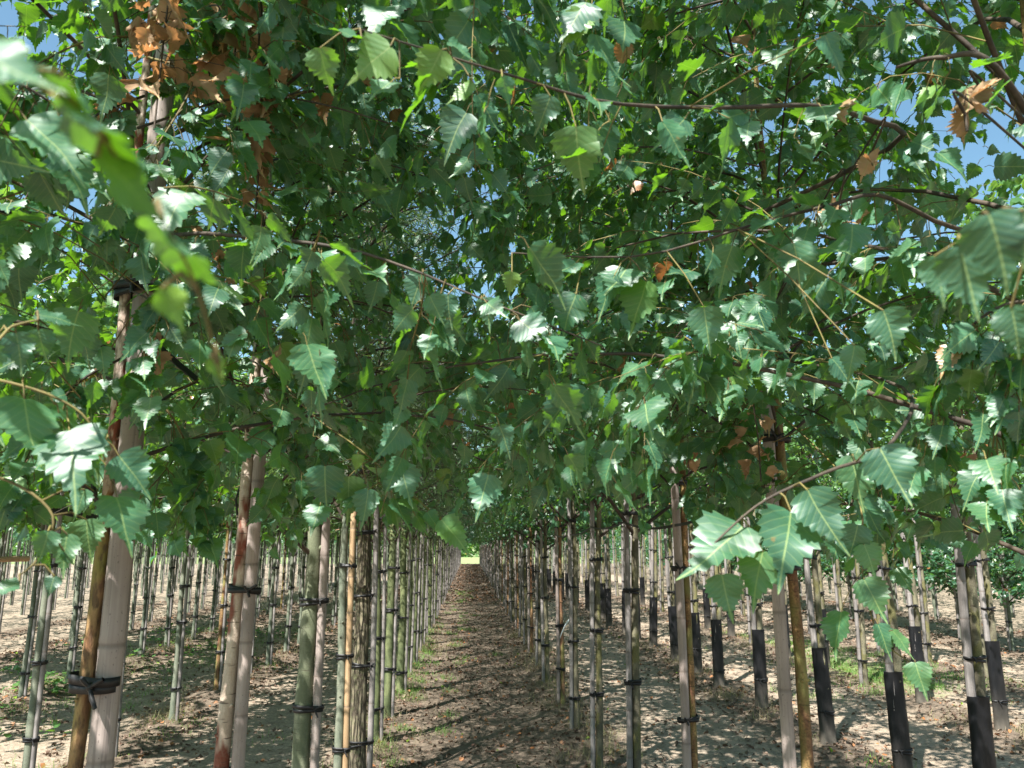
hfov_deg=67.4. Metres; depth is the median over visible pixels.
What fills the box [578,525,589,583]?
young tree
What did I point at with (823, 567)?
young tree
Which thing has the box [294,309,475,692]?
birch tree
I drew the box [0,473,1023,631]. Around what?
distant trees
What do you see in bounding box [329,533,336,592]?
young tree
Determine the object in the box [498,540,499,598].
bamboo stake
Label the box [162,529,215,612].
young tree
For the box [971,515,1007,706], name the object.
bamboo stake
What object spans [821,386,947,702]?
young tree
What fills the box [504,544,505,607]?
bamboo stake
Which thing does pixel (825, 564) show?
young tree
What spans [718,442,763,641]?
young tree
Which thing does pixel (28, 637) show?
young tree
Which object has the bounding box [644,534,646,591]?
young tree
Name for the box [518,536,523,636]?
bamboo stake
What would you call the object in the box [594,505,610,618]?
young tree
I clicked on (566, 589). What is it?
young tree
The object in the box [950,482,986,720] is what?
bamboo stake
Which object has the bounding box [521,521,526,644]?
bamboo stake
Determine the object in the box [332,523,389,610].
young tree
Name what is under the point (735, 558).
young tree
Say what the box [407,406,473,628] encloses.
tree
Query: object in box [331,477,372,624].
young tree
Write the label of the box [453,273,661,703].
birch tree
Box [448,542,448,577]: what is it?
bamboo stake
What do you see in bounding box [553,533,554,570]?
bamboo stake
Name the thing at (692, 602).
bamboo stake
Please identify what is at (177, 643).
young tree
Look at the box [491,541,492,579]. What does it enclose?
bamboo stake
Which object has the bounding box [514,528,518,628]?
bamboo stake
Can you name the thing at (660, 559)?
bamboo stake
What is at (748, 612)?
bamboo stake
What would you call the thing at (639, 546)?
bamboo stake
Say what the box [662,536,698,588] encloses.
young tree
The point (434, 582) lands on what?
bamboo stake
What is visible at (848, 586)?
bamboo stake
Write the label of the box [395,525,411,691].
bamboo stake
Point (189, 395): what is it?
young tree
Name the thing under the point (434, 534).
birch tree
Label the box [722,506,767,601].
young tree
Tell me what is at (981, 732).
young tree
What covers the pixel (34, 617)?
bamboo stake
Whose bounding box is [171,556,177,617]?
bamboo stake
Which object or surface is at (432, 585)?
bamboo stake
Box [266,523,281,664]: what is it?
bamboo stake
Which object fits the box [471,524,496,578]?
young tree
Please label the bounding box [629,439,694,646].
young tree
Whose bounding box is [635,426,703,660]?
young tree
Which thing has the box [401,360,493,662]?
tree
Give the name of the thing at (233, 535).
young tree
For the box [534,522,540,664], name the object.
bamboo stake
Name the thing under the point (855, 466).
birch tree
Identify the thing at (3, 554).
bamboo stake
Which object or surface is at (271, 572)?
bamboo stake
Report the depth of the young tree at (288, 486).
10.99 m
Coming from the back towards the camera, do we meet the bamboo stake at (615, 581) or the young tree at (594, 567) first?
the bamboo stake at (615, 581)
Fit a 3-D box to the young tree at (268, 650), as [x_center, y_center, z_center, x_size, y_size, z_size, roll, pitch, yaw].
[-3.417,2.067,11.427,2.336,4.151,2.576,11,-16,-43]
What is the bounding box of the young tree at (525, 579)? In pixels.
[466,400,589,643]
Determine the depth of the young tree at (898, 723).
5.40 m
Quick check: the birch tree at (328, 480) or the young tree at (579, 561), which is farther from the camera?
the young tree at (579, 561)
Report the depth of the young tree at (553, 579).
27.23 m
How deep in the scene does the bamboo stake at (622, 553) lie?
15.11 m
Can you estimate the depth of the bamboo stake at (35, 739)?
5.13 m
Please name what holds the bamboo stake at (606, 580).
on the ground at (923, 733)
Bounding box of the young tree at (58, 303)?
[0,180,118,462]
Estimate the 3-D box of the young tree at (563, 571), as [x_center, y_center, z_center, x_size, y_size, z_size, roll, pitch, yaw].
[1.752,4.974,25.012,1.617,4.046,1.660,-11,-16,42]
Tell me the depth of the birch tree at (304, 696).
3.77 m
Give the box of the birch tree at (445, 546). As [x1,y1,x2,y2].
[381,415,482,623]
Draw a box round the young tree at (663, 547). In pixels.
[657,529,672,559]
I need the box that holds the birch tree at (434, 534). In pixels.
[383,403,481,616]
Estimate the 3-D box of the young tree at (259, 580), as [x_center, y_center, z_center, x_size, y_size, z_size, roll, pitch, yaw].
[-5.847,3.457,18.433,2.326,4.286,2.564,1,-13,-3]
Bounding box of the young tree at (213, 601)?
[155,516,237,631]
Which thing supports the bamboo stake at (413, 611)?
on the ground at (923, 733)
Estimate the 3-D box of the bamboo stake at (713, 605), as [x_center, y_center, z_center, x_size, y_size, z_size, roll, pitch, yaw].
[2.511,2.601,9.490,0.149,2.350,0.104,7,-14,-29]
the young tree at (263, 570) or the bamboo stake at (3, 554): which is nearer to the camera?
the bamboo stake at (3, 554)
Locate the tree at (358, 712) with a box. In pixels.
[221,109,510,767]
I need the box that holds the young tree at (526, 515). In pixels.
[462,313,629,681]
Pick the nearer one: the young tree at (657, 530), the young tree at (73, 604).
the young tree at (73, 604)
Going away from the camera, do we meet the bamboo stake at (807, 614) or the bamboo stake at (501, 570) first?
the bamboo stake at (807, 614)
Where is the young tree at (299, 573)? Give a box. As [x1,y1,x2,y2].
[275,535,307,603]
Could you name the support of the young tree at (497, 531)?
on the ground at (923, 733)
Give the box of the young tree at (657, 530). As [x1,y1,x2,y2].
[631,503,658,591]
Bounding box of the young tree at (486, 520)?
[464,393,618,664]
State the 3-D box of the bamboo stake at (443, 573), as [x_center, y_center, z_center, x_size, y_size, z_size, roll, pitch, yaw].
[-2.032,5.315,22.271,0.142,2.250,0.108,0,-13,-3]
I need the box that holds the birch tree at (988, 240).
[160,0,1023,564]
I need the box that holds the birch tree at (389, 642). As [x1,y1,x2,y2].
[289,223,499,717]
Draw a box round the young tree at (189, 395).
[40,329,279,521]
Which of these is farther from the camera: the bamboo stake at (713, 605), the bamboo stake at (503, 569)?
the bamboo stake at (503, 569)
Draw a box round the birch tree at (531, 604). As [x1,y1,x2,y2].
[462,371,596,651]
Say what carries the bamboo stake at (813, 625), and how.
on the ground at (923, 733)
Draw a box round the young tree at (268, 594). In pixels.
[264,528,272,613]
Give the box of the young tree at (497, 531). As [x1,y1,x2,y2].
[466,443,553,599]
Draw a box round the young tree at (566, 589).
[565,532,568,598]
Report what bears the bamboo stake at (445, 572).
on the ground at (923, 733)
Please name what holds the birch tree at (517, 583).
on the ground at (923, 733)
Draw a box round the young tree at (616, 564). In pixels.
[611,506,618,595]
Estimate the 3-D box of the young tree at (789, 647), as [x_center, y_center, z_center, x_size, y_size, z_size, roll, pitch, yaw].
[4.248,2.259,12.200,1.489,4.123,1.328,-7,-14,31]
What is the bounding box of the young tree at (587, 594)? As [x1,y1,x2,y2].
[576,522,620,610]
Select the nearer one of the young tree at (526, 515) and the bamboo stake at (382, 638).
the bamboo stake at (382, 638)
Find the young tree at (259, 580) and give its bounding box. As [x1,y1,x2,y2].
[256,528,263,617]
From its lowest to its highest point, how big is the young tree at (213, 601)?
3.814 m
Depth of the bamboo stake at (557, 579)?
8.40 m
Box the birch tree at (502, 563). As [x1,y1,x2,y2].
[463,441,502,601]
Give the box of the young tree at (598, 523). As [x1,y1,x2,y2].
[467,158,726,767]
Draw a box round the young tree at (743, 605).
[722,498,761,615]
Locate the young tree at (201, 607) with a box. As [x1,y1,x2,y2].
[200,534,223,609]
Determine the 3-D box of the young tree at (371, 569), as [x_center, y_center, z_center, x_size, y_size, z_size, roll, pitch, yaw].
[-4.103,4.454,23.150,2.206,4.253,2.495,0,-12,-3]
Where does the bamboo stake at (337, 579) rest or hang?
on the ground at (923, 733)
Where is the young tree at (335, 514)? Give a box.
[264,459,352,532]
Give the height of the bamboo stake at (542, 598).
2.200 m
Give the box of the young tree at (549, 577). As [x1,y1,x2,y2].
[548,533,550,590]
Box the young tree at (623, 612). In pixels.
[582,503,645,632]
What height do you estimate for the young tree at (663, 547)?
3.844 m
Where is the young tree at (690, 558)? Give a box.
[689,502,719,597]
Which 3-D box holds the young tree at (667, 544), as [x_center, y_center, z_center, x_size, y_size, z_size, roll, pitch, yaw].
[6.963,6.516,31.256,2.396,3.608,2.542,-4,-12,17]
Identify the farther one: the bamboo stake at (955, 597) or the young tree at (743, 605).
the young tree at (743, 605)
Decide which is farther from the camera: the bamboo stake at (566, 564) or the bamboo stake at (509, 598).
the bamboo stake at (566, 564)
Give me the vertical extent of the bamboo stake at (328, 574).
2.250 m
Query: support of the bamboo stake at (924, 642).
on the ground at (923, 733)
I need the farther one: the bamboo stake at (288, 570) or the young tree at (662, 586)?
the bamboo stake at (288, 570)
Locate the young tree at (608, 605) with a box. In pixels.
[594,502,650,626]
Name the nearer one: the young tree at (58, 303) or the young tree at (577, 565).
the young tree at (58, 303)
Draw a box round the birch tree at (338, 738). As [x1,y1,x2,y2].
[193,17,513,767]
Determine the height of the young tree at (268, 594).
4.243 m
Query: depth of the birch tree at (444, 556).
23.31 m
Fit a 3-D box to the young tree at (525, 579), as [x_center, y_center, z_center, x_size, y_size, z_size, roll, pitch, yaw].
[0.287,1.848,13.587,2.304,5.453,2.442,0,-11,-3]
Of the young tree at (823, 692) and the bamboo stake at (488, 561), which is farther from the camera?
the bamboo stake at (488, 561)
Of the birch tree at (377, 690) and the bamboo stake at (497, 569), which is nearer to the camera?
the birch tree at (377, 690)
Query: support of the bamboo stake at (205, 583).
on the ground at (923, 733)
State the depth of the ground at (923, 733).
8.67 m
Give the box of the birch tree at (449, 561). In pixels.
[434,472,467,588]
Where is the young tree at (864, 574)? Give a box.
[820,488,941,584]
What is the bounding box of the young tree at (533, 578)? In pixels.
[532,540,534,580]
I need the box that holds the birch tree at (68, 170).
[0,0,585,598]
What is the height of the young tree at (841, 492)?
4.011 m
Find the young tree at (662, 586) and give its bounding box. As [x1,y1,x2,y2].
[643,503,664,611]
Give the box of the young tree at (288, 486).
[212,381,297,520]
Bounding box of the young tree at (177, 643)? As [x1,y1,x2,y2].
[91,342,289,720]
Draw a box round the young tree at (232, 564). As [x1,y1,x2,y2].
[214,526,236,601]
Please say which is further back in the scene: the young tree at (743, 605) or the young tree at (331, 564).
the young tree at (331, 564)
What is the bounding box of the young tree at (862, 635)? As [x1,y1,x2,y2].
[805,424,868,684]
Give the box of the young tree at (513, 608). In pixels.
[463,447,534,621]
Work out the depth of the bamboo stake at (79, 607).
9.53 m
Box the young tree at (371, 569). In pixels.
[335,534,371,601]
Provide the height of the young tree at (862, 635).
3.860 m
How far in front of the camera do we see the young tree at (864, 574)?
16.72 m
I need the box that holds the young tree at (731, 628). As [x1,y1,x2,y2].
[697,472,763,636]
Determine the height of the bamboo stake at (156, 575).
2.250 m
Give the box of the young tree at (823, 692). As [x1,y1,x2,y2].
[730,307,915,744]
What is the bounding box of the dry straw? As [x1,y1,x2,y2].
[11,625,1023,767]
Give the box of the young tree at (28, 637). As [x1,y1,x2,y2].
[1,425,160,696]
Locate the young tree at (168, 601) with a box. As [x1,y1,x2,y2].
[164,531,173,647]
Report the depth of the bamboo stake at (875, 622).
12.26 m
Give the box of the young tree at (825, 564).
[797,456,899,618]
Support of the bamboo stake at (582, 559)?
on the ground at (923, 733)
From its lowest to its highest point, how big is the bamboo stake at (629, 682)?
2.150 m
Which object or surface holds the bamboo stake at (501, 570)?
on the ground at (923, 733)
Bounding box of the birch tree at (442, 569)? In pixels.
[441,460,474,603]
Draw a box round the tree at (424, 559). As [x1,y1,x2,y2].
[381,363,491,644]
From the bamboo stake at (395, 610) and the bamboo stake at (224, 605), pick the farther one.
the bamboo stake at (224, 605)
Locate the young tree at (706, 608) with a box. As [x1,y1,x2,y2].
[692,458,718,628]
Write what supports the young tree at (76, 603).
on the ground at (923, 733)
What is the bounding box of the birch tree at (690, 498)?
[350,0,1023,767]
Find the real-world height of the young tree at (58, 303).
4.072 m
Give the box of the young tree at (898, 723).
[760,297,1023,767]
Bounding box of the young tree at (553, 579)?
[542,508,554,592]
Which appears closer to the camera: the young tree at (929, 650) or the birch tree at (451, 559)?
the young tree at (929, 650)
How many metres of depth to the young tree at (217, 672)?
8.97 m
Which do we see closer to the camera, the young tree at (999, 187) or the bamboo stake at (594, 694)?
the young tree at (999, 187)
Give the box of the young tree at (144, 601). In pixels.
[138,546,150,655]
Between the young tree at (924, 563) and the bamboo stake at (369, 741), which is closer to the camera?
the bamboo stake at (369, 741)
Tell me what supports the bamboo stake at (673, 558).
on the ground at (923, 733)
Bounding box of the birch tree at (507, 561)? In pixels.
[464,513,566,613]
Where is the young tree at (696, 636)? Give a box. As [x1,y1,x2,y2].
[690,404,704,673]
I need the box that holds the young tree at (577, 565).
[575,524,581,606]
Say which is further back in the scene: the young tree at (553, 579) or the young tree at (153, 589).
the young tree at (553, 579)
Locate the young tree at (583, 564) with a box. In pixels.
[578,522,584,584]
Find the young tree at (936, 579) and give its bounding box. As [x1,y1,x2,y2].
[891,502,1019,635]
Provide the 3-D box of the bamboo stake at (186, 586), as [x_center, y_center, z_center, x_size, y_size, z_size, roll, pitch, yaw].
[-3.279,2.291,7.652,0.129,2.200,0.087,-4,-12,17]
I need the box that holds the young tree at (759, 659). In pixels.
[698,364,814,707]
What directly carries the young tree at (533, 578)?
on the ground at (923, 733)
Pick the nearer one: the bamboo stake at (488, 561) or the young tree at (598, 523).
the young tree at (598, 523)
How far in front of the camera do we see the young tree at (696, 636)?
10.21 m
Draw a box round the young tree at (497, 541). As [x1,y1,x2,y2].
[466,449,505,588]
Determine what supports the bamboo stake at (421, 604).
on the ground at (923, 733)
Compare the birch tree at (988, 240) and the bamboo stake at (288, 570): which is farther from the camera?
the bamboo stake at (288, 570)
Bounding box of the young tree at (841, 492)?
[794,433,846,640]
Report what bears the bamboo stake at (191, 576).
on the ground at (923, 733)
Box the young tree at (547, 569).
[547,547,547,587]
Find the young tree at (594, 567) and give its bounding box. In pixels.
[580,502,621,613]
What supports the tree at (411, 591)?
on the ground at (923, 733)
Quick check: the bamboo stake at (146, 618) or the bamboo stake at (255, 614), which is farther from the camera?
the bamboo stake at (146, 618)
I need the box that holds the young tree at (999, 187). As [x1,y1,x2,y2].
[910,142,1023,406]
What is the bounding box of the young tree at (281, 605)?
[280,529,287,608]
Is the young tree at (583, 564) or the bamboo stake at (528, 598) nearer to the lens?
the bamboo stake at (528, 598)
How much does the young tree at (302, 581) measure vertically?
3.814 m
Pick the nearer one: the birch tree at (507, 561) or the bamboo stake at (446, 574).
the birch tree at (507, 561)
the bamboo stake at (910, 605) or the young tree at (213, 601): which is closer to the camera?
the bamboo stake at (910, 605)
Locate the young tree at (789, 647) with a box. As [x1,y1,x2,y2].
[762,425,798,656]
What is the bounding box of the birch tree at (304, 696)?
[12,10,564,767]
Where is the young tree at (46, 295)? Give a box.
[0,272,211,767]
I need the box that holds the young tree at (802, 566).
[761,489,833,609]
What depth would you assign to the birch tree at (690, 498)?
3.32 m
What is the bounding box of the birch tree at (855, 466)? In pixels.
[303,0,1023,767]
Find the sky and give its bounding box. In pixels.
[0,0,1023,545]
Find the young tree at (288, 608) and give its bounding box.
[233,460,341,651]
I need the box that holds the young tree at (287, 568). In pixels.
[281,535,289,588]
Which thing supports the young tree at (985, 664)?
on the ground at (923, 733)
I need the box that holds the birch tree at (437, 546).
[400,441,483,617]
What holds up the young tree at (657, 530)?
on the ground at (923, 733)
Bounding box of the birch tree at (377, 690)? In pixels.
[221,152,513,740]
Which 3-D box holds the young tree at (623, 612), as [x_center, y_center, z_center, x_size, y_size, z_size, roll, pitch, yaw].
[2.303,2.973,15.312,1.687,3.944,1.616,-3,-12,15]
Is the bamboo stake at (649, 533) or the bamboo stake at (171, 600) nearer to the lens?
the bamboo stake at (171, 600)
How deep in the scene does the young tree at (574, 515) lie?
7.16 m
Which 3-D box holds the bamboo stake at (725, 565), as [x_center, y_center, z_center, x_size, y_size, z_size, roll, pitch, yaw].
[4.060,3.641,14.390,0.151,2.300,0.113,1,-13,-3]
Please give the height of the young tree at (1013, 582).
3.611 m
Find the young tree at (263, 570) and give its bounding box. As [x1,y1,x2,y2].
[233,535,274,595]
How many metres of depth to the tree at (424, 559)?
13.37 m
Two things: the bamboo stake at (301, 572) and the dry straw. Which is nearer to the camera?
the dry straw
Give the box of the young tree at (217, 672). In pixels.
[150,354,284,689]
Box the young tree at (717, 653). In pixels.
[689,405,724,687]
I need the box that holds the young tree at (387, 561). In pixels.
[381,534,400,587]
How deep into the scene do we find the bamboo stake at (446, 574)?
24.42 m
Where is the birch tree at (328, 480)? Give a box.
[0,0,638,767]
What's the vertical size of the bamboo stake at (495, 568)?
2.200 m
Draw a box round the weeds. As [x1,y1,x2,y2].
[0,622,284,736]
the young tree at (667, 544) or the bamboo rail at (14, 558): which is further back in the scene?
the young tree at (667, 544)
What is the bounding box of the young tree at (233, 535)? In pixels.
[185,515,262,602]
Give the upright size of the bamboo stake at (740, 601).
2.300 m
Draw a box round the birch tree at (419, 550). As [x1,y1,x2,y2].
[385,406,482,650]
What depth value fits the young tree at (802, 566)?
20.37 m
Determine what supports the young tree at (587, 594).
on the ground at (923, 733)
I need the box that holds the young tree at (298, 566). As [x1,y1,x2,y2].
[283,534,307,586]
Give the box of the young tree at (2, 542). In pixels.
[0,520,64,566]
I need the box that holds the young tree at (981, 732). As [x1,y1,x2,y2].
[854,225,1023,767]
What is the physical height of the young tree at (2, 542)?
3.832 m
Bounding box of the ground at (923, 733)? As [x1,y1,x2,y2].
[0,547,1023,767]
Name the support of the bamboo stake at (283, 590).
on the ground at (923, 733)
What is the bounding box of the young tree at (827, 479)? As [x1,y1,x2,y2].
[764,393,842,667]
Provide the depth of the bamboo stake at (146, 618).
11.73 m
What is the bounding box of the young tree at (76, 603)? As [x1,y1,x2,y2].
[16,394,163,681]
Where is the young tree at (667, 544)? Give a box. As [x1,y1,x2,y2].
[657,524,695,561]
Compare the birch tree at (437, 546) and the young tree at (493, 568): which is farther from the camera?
the young tree at (493, 568)
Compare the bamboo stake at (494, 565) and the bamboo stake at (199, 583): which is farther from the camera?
the bamboo stake at (494, 565)
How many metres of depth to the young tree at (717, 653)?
9.34 m
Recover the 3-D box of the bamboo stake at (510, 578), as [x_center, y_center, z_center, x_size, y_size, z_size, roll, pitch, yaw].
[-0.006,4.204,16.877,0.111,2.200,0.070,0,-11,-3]
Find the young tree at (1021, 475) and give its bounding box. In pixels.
[967,387,1023,512]
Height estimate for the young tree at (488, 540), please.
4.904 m
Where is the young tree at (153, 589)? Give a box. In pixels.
[148,527,184,621]
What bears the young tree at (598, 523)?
on the ground at (923, 733)
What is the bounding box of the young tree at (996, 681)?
[908,360,1023,730]
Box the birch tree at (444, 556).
[407,523,484,599]
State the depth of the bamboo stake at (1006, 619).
12.46 m
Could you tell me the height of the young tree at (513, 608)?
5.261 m
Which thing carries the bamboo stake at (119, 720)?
on the ground at (923, 733)
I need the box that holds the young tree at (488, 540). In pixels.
[466,529,532,593]
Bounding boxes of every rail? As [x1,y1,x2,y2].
[0,556,29,561]
[24,508,96,518]
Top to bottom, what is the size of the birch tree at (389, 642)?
5.273 m
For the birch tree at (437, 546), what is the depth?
17.83 m
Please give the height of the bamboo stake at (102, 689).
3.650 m
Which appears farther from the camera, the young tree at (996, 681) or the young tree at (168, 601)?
the young tree at (168, 601)
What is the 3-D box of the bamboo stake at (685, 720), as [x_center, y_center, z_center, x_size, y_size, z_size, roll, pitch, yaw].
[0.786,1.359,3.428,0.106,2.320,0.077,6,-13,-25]
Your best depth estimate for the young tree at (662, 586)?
19.36 m
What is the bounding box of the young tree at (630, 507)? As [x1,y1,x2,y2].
[607,503,657,639]
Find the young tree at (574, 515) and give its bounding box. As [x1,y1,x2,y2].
[439,233,698,728]
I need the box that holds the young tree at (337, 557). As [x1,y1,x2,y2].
[330,536,339,589]
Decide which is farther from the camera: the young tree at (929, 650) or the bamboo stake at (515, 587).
the bamboo stake at (515, 587)
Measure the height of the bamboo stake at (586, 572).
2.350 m
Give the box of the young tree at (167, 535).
[163,522,236,586]
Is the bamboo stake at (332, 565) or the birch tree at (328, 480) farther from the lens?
the bamboo stake at (332, 565)
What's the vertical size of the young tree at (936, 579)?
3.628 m
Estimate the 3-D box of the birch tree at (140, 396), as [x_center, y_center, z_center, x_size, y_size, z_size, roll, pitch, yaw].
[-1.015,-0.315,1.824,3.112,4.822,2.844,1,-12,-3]
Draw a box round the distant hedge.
[8,535,618,557]
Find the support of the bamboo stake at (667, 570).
on the ground at (923, 733)
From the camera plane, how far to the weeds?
10.41 m
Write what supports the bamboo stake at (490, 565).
on the ground at (923, 733)
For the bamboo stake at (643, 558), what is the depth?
28.60 m
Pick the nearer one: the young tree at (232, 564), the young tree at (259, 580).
the young tree at (259, 580)
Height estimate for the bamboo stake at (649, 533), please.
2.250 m
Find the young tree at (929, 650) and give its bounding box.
[889,432,950,663]
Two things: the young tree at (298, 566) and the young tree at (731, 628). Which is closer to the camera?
the young tree at (731, 628)
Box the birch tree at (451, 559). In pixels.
[434,535,469,576]
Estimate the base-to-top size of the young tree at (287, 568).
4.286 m
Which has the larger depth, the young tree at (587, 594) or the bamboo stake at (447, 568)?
the bamboo stake at (447, 568)
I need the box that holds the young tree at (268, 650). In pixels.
[230,435,341,664]
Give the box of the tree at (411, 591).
[329,338,504,673]
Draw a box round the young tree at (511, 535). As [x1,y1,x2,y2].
[460,403,576,636]
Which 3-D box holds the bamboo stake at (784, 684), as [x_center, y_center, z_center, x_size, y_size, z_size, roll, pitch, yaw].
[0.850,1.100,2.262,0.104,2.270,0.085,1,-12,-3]
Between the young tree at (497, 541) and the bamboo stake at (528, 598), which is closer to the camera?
the bamboo stake at (528, 598)
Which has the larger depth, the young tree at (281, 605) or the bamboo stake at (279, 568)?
the bamboo stake at (279, 568)
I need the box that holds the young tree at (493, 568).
[492,540,493,585]
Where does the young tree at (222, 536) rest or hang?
on the ground at (923, 733)
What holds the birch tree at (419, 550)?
on the ground at (923, 733)
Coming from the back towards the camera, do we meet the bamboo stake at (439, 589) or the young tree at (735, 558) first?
the young tree at (735, 558)
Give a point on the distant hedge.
(470, 551)
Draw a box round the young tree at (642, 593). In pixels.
[638,505,645,605]
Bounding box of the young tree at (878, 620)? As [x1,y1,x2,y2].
[837,438,883,653]
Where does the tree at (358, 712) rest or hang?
on the ground at (923, 733)
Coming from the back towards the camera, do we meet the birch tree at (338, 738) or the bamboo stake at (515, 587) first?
the bamboo stake at (515, 587)
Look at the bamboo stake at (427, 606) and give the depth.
14.35 m
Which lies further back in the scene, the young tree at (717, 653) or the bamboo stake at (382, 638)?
the young tree at (717, 653)
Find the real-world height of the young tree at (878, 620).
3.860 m
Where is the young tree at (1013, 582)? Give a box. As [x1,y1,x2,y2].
[913,479,1023,651]
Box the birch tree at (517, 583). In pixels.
[466,421,518,628]
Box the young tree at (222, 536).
[160,501,236,639]
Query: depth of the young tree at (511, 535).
14.38 m
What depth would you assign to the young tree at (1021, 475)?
8.95 m
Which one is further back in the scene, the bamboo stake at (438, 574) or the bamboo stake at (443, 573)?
the bamboo stake at (443, 573)
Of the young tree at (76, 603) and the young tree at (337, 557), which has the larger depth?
the young tree at (337, 557)
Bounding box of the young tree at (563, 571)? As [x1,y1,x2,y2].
[562,535,563,597]
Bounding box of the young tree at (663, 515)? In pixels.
[429,29,831,767]
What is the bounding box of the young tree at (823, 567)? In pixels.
[791,478,841,604]
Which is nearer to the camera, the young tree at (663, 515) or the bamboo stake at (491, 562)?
the young tree at (663, 515)
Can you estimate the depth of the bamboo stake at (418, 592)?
11.17 m
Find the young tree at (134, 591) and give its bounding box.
[128,526,167,629]
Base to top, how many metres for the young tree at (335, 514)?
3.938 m
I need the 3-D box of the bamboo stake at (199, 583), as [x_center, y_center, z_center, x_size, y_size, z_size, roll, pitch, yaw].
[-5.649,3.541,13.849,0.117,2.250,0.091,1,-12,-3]
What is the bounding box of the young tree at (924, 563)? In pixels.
[846,499,952,593]
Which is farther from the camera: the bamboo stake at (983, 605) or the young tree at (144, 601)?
the young tree at (144, 601)
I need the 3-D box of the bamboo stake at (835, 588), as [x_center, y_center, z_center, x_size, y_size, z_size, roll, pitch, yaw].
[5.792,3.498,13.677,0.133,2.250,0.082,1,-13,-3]
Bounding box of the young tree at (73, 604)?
[68,425,106,640]
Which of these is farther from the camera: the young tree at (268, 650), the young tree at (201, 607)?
the young tree at (201, 607)
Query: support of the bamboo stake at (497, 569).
on the ground at (923, 733)
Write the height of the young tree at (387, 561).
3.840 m
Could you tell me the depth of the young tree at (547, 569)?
29.72 m
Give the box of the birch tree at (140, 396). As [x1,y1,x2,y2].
[0,0,680,767]
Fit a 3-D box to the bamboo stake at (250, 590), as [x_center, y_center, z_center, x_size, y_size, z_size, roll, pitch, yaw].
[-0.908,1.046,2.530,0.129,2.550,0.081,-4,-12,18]
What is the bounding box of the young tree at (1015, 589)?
[952,471,1023,607]
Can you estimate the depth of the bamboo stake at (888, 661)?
5.44 m
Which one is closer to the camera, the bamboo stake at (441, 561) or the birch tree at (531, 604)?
the birch tree at (531, 604)
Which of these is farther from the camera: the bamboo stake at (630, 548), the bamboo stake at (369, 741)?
the bamboo stake at (630, 548)
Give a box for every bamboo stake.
[0,531,8,581]
[20,525,47,696]
[22,489,64,767]
[68,2,181,767]
[68,552,86,671]
[115,557,133,756]
[130,543,142,629]
[140,535,153,654]
[151,538,161,621]
[164,555,174,647]
[170,534,191,720]
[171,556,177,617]
[187,546,194,612]
[192,551,202,639]
[201,539,208,609]
[210,517,223,631]
[216,509,233,689]
[217,539,222,606]
[227,327,275,767]
[250,533,260,674]
[258,528,265,617]
[262,544,265,595]
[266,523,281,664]
[268,532,274,609]
[277,543,280,590]
[281,538,287,608]
[285,548,296,651]
[287,552,290,589]
[292,459,333,767]
[298,537,307,627]
[298,539,303,601]
[325,524,331,628]
[329,534,333,592]
[331,528,341,625]
[332,511,356,767]
[350,487,378,767]
[370,514,386,740]
[381,538,382,581]
[385,523,400,716]
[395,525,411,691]
[405,529,417,672]
[411,531,421,661]
[419,535,423,651]
[421,530,428,644]
[425,552,428,635]
[428,535,433,628]
[431,533,435,623]
[435,537,440,617]
[438,546,440,609]
[438,565,439,613]
[441,541,442,591]
[441,541,444,603]
[444,544,446,600]
[444,557,446,598]
[446,543,447,594]
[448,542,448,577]
[449,551,450,589]
[488,541,488,579]
[490,548,490,583]
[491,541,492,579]
[491,541,493,586]
[493,540,494,587]
[495,540,496,592]
[496,542,499,596]
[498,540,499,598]
[500,538,502,601]
[503,536,504,605]
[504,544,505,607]
[505,536,507,613]
[508,542,510,615]
[509,528,514,622]
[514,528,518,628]
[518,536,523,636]
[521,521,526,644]
[527,529,533,652]
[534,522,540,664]
[540,510,549,682]
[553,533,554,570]
[554,517,565,703]
[564,532,568,591]
[567,498,579,728]
[581,535,584,585]
[585,535,588,601]
[589,500,603,767]
[603,529,611,614]
[612,530,617,596]
[621,500,641,767]
[621,521,624,588]
[630,532,630,573]
[638,537,644,596]
[642,534,645,585]
[648,530,650,578]
[649,511,657,632]
[658,529,663,611]
[663,523,677,645]
[670,467,698,767]
[672,524,674,583]
[687,526,701,651]
[702,571,710,617]
[710,565,724,673]
[724,559,734,622]
[736,557,744,614]
[743,518,750,642]
[746,506,767,683]
[760,390,801,767]
[803,555,834,716]
[805,586,809,633]
[832,562,840,610]
[845,553,853,618]
[848,514,867,684]
[868,572,879,652]
[876,561,912,755]
[900,511,918,640]
[912,508,931,661]
[948,544,960,639]
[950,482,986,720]
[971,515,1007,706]
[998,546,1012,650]
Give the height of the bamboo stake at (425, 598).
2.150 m
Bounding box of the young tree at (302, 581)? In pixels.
[262,499,372,644]
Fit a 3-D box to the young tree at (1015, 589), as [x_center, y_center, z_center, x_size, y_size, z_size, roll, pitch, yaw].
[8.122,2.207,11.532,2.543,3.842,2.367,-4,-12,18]
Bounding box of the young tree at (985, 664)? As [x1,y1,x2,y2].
[954,411,1014,677]
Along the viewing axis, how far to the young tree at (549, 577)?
28.38 m
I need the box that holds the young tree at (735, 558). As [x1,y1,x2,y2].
[713,495,736,573]

